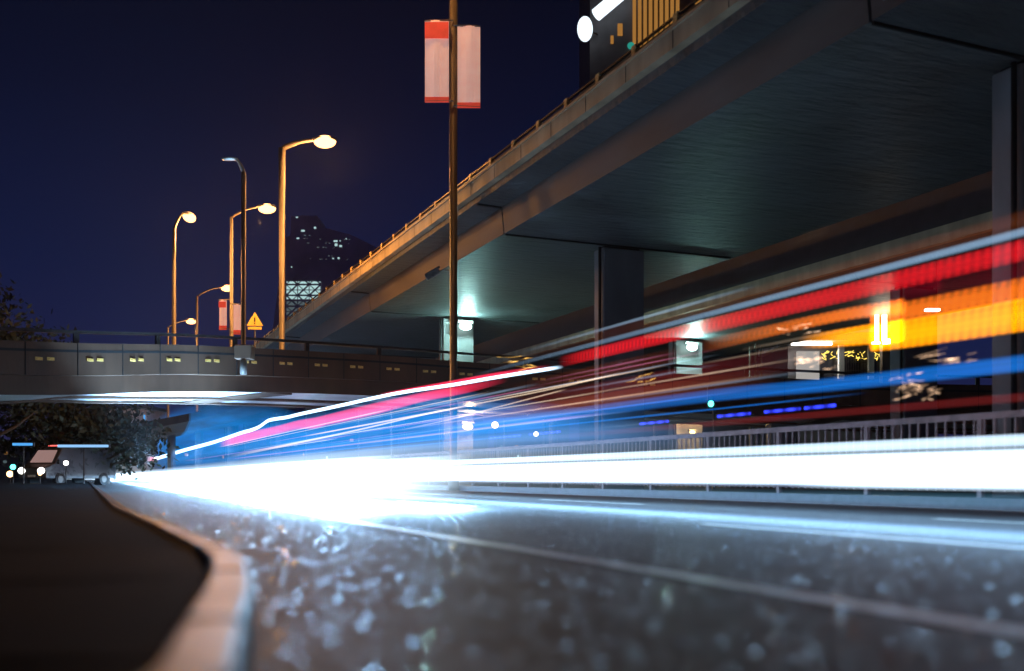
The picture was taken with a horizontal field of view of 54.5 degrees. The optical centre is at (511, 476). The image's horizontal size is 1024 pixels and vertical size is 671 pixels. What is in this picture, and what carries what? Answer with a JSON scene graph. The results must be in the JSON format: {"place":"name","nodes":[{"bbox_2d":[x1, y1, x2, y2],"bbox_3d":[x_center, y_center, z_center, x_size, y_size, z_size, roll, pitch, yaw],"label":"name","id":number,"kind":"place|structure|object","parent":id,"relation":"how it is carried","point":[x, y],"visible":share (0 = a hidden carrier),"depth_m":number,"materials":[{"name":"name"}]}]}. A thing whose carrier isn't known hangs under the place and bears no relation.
{"place":"outdoors","nodes":[
{"label":"outdoors","id":0,"kind":"place"},
{"bbox_2d":[0,440,40,477],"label":"block","id":1,"kind":"structure","parent":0,"point":[13,460],"depth_m":457.74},
{"bbox_2d":[0,479,205,670],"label":"pavement","id":2,"kind":"structure","parent":0,"point":[91,579],"depth_m":3.01,"materials":[{"name":"black asphalt"}]},
{"bbox_2d":[166,444,177,477],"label":"block","id":3,"kind":"structure","parent":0,"point":[166,460],"depth_m":449.76,"materials":[{"name":"white"}]},
{"bbox_2d":[176,446,268,477],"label":"block","id":4,"kind":"structure","parent":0,"point":[213,459],"depth_m":452.15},
{"bbox_2d":[266,215,403,469],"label":"office tower","id":5,"kind":"structure","parent":0,"point":[319,256],"depth_m":597.00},
{"bbox_2d":[289,430,398,477],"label":"block","id":6,"kind":"structure","parent":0,"point":[296,445],"depth_m":449.46,"materials":[{"name":"grey concrete"}]},
{"bbox_2d":[423,427,488,477],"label":"block","id":7,"kind":"structure","parent":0,"point":[430,439],"depth_m":416.33,"materials":[{"name":"grey concrete"}]},
{"bbox_2d":[0,0,991,476],"label":"sky","id":8,"kind":"structure","parent":0,"point":[119,119],"materials":[{"name":"blue"}]},
{"bbox_2d":[2,477,991,670],"bbox_3d":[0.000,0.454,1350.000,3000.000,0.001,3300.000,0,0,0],"label":"ground","id":9,"kind":"structure","parent":0,"point":[932,492],"depth_m":39.28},
{"bbox_2d":[7,471,12,482],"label":"marker lamp","id":10,"kind":"object","parent":9,"relation":"on","point":[9,474],"visible":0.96,"depth_m":49.91,"materials":[{"name":"glass"}]},
{"bbox_2d":[10,464,15,482],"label":"marker lamp","id":11,"kind":"object","parent":9,"relation":"on","point":[12,467],"visible":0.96,"depth_m":49.97,"materials":[{"name":"glass"}]},
{"bbox_2d":[12,442,34,483],"bbox_3d":[-23.122,-0.597,47.055,0.998,2.095,0.230,0,0,0],"label":"light strip sign","id":12,"kind":"object","parent":9,"relation":"on","point":[23,444],"visible":0.85,"depth_m":47.07,"materials":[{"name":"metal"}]},
{"bbox_2d":[0,273,80,440],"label":"broadleaf tree","id":13,"kind":"object","parent":9,"relation":"on","point":[12,335],"visible":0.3,"depth_m":51.60,"materials":[{"name":"green plant"}]},
{"bbox_2d":[63,461,67,482],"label":"marker lamp","id":14,"kind":"object","parent":9,"relation":"on","point":[65,463],"visible":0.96,"depth_m":49.97,"materials":[{"name":"glass"}]},
{"bbox_2d":[18,445,115,484],"bbox_3d":[-24.237,-0.632,54.330,2.240,2.165,5.240,0,0,20],"label":"delivery van","id":15,"kind":"object","parent":9,"relation":"on","point":[47,461],"visible":0.85,"depth_m":53.23,"materials":[{"name":"paint"}]},
{"bbox_2d":[0,402,149,481],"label":"broadleaf tree","id":16,"kind":"object","parent":9,"relation":"on","point":[13,437],"visible":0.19,"depth_m":55.73,"materials":[{"name":"green plant"}]},
{"bbox_2d":[57,444,110,483],"bbox_3d":[-20.264,-0.557,47.055,2.462,2.014,0.230,0,0,0],"label":"light strip sign","id":17,"kind":"object","parent":9,"relation":"on","point":[83,446],"visible":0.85,"depth_m":47.07,"materials":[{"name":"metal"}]},
{"bbox_2d":[2,403,179,484],"bbox_3d":[-23.068,-2.224,55.911,9.112,5.704,7.888,0,0,0],"label":"broadleaf tree","id":18,"kind":"object","parent":9,"relation":"on","point":[137,438],"visible":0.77,"depth_m":54.98,"materials":[{"name":"green plant"}]},
{"bbox_2d":[0,478,253,670],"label":"kerb","id":19,"kind":"structure","parent":9,"relation":"on","point":[215,631],"depth_m":2.32,"materials":[{"name":"concrete"}]},
{"bbox_2d":[137,405,294,481],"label":"ramp bridge","id":20,"kind":"structure","parent":9,"relation":"on","point":[228,417],"depth_m":90.49,"materials":[{"name":"concrete"}]},
{"bbox_2d":[167,319,195,417],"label":"street lamp","id":21,"kind":"object","parent":20,"relation":"on","point":[190,321],"visible":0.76,"depth_m":91.92,"materials":[{"name":"metal"}]},
{"bbox_2d":[196,285,229,411],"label":"street lamp","id":22,"kind":"object","parent":20,"relation":"on","point":[225,288],"visible":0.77,"depth_m":90.91,"materials":[{"name":"metal"}]},
{"bbox_2d":[492,422,497,483],"bbox_3d":[-1.025,-1.443,60.000,0.400,3.786,0.400,0,0,0],"label":"globe lamp","id":23,"kind":"object","parent":9,"relation":"on","point":[494,425],"visible":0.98,"depth_m":59.96,"materials":[{"name":"glass"}]},
{"bbox_2d":[0,327,991,483],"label":"crossing bridge","id":24,"kind":"structure","parent":9,"relation":"on","point":[76,371],"depth_m":41.01,"materials":[{"name":"concrete"}]},
{"bbox_2d":[172,211,195,344],"bbox_3d":[-13.078,-7.400,39.635,0.390,6.500,1.585,0,0,15],"label":"street lamp","id":25,"kind":"object","parent":24,"relation":"on","point":[190,217],"visible":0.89,"depth_m":38.95,"materials":[{"name":"metal"}]},
{"bbox_2d":[222,157,246,374],"bbox_3d":[-9.884,-7.521,35.400,0.918,7.741,0.255,0,0,0],"label":"street lamp","id":26,"kind":"object","parent":24,"relation":"on","point":[243,366],"visible":1,"depth_m":35.34,"materials":[{"name":"grey metal"}]},
{"bbox_2d":[229,204,276,346],"bbox_3d":[-10.560,-7.636,40.500,1.985,6.973,0.390,0,0,0],"label":"street lamp","id":27,"kind":"object","parent":24,"relation":"on","point":[267,208],"visible":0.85,"depth_m":40.44,"materials":[{"name":"metal"}]},
{"bbox_2d":[219,299,240,333],"bbox_3d":[-11.431,-6.494,40.284,0.863,1.431,0.148,0,0,0],"label":"banner sign","id":28,"kind":"object","parent":27,"relation":"attached to","point":[223,314],"visible":1,"depth_m":40.28,"materials":[{"name":"fabric"}]},
{"bbox_2d":[247,312,262,347],"bbox_3d":[-11.365,-6.069,43.985,0.724,2.438,0.100,0,0,0],"label":"warning sign","id":29,"kind":"object","parent":24,"relation":"on","point":[254,321],"visible":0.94,"depth_m":43.95,"materials":[{"name":"yellow metal"}]},
{"bbox_2d":[279,135,336,349],"bbox_3d":[-8.828,-9.504,43.000,2.568,10.507,0.526,0,0,0],"label":"street lamp","id":30,"kind":"object","parent":24,"relation":"on","point":[324,141],"visible":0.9,"depth_m":42.89,"materials":[{"name":"metal"}]},
{"bbox_2d":[504,418,505,485],"bbox_3d":[-0.253,-0.842,36.000,0.100,2.585,0.095,0,0,0],"label":"steel post","id":31,"kind":"object","parent":9,"relation":"on","point":[504,446],"visible":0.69,"depth_m":35.95,"materials":[{"name":"grey metal"}]},
{"bbox_2d":[534,432,537,483],"bbox_3d":[1.447,-1.141,60.000,0.280,3.183,0.280,0,0,0],"label":"globe lamp","id":32,"kind":"object","parent":9,"relation":"on","point":[535,434],"visible":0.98,"depth_m":59.96,"materials":[{"name":"glass"}]},
{"bbox_2d":[549,422,557,487],"bbox_3d":[1.502,-0.770,36.000,0.320,2.440,0.304,0,0,0],"label":"steel post","id":33,"kind":"object","parent":9,"relation":"on","point":[553,432],"visible":0.69,"depth_m":35.87,"materials":[{"name":"grey metal"}]},
{"bbox_2d":[187,0,1023,497],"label":"flyover","id":34,"kind":"object","parent":9,"relation":"on","point":[701,134],"visible":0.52,"depth_m":26.23,"materials":[{"name":"concrete"}]},
{"bbox_2d":[457,320,472,329],"bbox_3d":[-2.325,-7.532,49.413,0.637,0.495,0.692,0,0,25],"label":"floodlight","id":35,"kind":"object","parent":34,"relation":"attached to","point":[465,325],"visible":1,"depth_m":49.27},
{"bbox_2d":[461,421,473,429],"bbox_3d":[-2.207,-2.544,49.425,0.585,0.412,0.591,0,0,19],"label":"floodlight","id":36,"kind":"object","parent":34,"relation":"attached to","point":[467,426],"visible":1,"depth_m":49.28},
{"bbox_2d":[685,342,697,350],"bbox_3d":[9.841,-7.152,54.535,0.692,0.495,0.637,0,0,18],"label":"floodlight","id":37,"kind":"object","parent":34,"relation":"attached to","point":[691,346],"visible":1,"depth_m":54.38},
{"bbox_2d":[653,424,656,488],"bbox_3d":[5.174,-0.734,36.000,0.120,2.368,0.114,0,0,0],"label":"steel post","id":38,"kind":"object","parent":9,"relation":"on","point":[655,432],"visible":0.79,"depth_m":35.95,"materials":[{"name":"grey metal"}]},
{"bbox_2d":[326,171,991,484],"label":"flyover","id":39,"kind":"object","parent":9,"relation":"on","point":[857,273],"visible":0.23,"depth_m":41.56,"materials":[{"name":"concrete"}]},
{"bbox_2d":[924,263,939,311],"bbox_3d":[14.996,-6.808,35.510,0.500,1.785,0.200,0,0,0],"label":"hanging lamp","id":40,"kind":"object","parent":39,"relation":"hanging from","point":[936,309],"visible":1,"depth_m":35.49,"materials":[{"name":"metal"}]},
{"bbox_2d":[579,0,759,479],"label":"office block","id":41,"kind":"structure","parent":9,"relation":"on","point":[623,27],"depth_m":150.00,"materials":[{"name":"concrete"}]},
{"bbox_2d":[577,0,622,41],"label":"neon sign","id":42,"kind":"object","parent":41,"relation":"attached to","point":[602,9],"visible":1,"depth_m":146.51,"materials":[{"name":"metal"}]},
{"bbox_2d":[618,23,622,35],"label":"window","id":43,"kind":"structure","parent":41,"relation":"in","point":[620,25],"depth_m":149.83,"materials":[{"name":"orange glass"}]},
{"bbox_2d":[707,387,715,488],"bbox_3d":[7.615,-1.489,37.955,0.320,3.878,0.270,0,0,0],"label":"traffic light","id":44,"kind":"object","parent":9,"relation":"on","point":[711,405],"visible":1,"depth_m":37.94,"materials":[{"name":"metal"}]},
{"bbox_2d":[749,347,750,483],"bbox_3d":[12.917,-3.303,54.000,0.111,7.505,0.111,0,0,-23],"label":"steel mast","id":45,"kind":"object","parent":9,"relation":"on","point":[749,427],"visible":0.35,"depth_m":53.96,"materials":[{"name":"metal"}]},
{"bbox_2d":[754,344,756,483],"bbox_3d":[13.215,-3.384,54.000,0.111,7.668,0.111,0,0,-23],"label":"steel mast","id":46,"kind":"object","parent":9,"relation":"on","point":[755,359],"visible":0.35,"depth_m":53.97,"materials":[{"name":"metal"}]},
{"bbox_2d":[760,346,761,483],"bbox_3d":[13.514,-3.330,54.000,0.111,7.560,0.111,0,0,-23],"label":"steel mast","id":47,"kind":"object","parent":9,"relation":"on","point":[760,428],"visible":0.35,"depth_m":53.95,"materials":[{"name":"grey metal"}]},
{"bbox_2d":[871,315,889,484],"bbox_3d":[17.508,-3.648,47.015,0.945,8.197,0.270,0,0,0],"label":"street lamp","id":48,"kind":"object","parent":9,"relation":"on","point":[884,330],"visible":0.74,"depth_m":46.93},
{"bbox_2d":[938,437,991,477],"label":"block","id":49,"kind":"structure","parent":9,"relation":"on","point":[950,457],"depth_m":446.99,"materials":[{"name":"white"}]},
{"bbox_2d":[496,435,542,477],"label":"block","id":50,"kind":"structure","parent":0,"point":[517,440],"depth_m":452.92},
{"bbox_2d":[67,479,1023,670],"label":"road","id":51,"kind":"structure","parent":0,"point":[332,595],"depth_m":4.37,"materials":[{"name":"grey asphalt"}]},
{"bbox_2d":[41,408,168,483],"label":"broadleaf tree","id":52,"kind":"object","parent":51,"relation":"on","point":[154,431],"visible":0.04,"depth_m":66.42,"materials":[{"name":"green plant"}]},
{"bbox_2d":[391,408,392,488],"bbox_3d":[-4.342,-1.023,36.000,0.100,2.946,0.095,0,0,0],"label":"steel post","id":53,"kind":"object","parent":51,"relation":"on","point":[391,448],"visible":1,"depth_m":35.96,"materials":[{"name":"grey metal"}]},
{"bbox_2d":[448,0,458,490],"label":"street lamp","id":54,"kind":"object","parent":51,"relation":"on","point":[453,480],"visible":1,"depth_m":32.49,"materials":[{"name":"metal"}]},
{"bbox_2d":[424,266,449,280],"bbox_3d":[-2.441,-6.631,32.400,0.812,0.468,0.220,0,0,0],"label":"security camera","id":55,"kind":"object","parent":54,"relation":"attached to","point":[432,273],"visible":1,"depth_m":32.31,"materials":[{"name":"black metal"}]},
{"bbox_2d":[425,19,479,107],"bbox_3d":[-1.937,-13.459,32.384,1.802,2.878,0.148,0,0,0],"label":"banner sign","id":56,"kind":"object","parent":54,"relation":"attached to","point":[436,61],"visible":1,"depth_m":32.40,"materials":[{"name":"fabric"}]},
{"bbox_2d":[94,479,1023,636],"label":"road markings","id":57,"kind":"object","parent":51,"relation":"on","point":[999,628],"visible":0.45,"depth_m":4.55,"materials":[{"name":"paint"}]},
{"bbox_2d":[217,410,1023,510],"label":"median fence","id":58,"kind":"object","parent":51,"relation":"on","point":[309,470],"visible":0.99,"depth_m":19.56,"materials":[{"name":"metal"}]},
{"bbox_2d":[570,448,577,477],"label":"block","id":59,"kind":"structure","parent":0,"point":[573,462],"depth_m":424.60,"materials":[{"name":"white"}]},
{"bbox_2d":[751,332,889,483],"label":"kiosk building","id":60,"kind":"structure","parent":0,"point":[853,352],"depth_m":66.50,"materials":[{"name":"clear glass"}]},
{"bbox_2d":[820,353,833,376],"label":"window","id":61,"kind":"structure","parent":60,"relation":"in","point":[828,364],"depth_m":66.37,"materials":[{"name":"black glass"}]},
{"bbox_2d":[844,353,860,376],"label":"window","id":62,"kind":"structure","parent":60,"relation":"in","point":[853,354],"depth_m":66.37,"materials":[{"name":"black glass"}]},
{"bbox_2d":[874,353,876,376],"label":"window","id":63,"kind":"structure","parent":60,"relation":"in","point":[875,360],"depth_m":66.37,"materials":[{"name":"black glass"}]}
]}

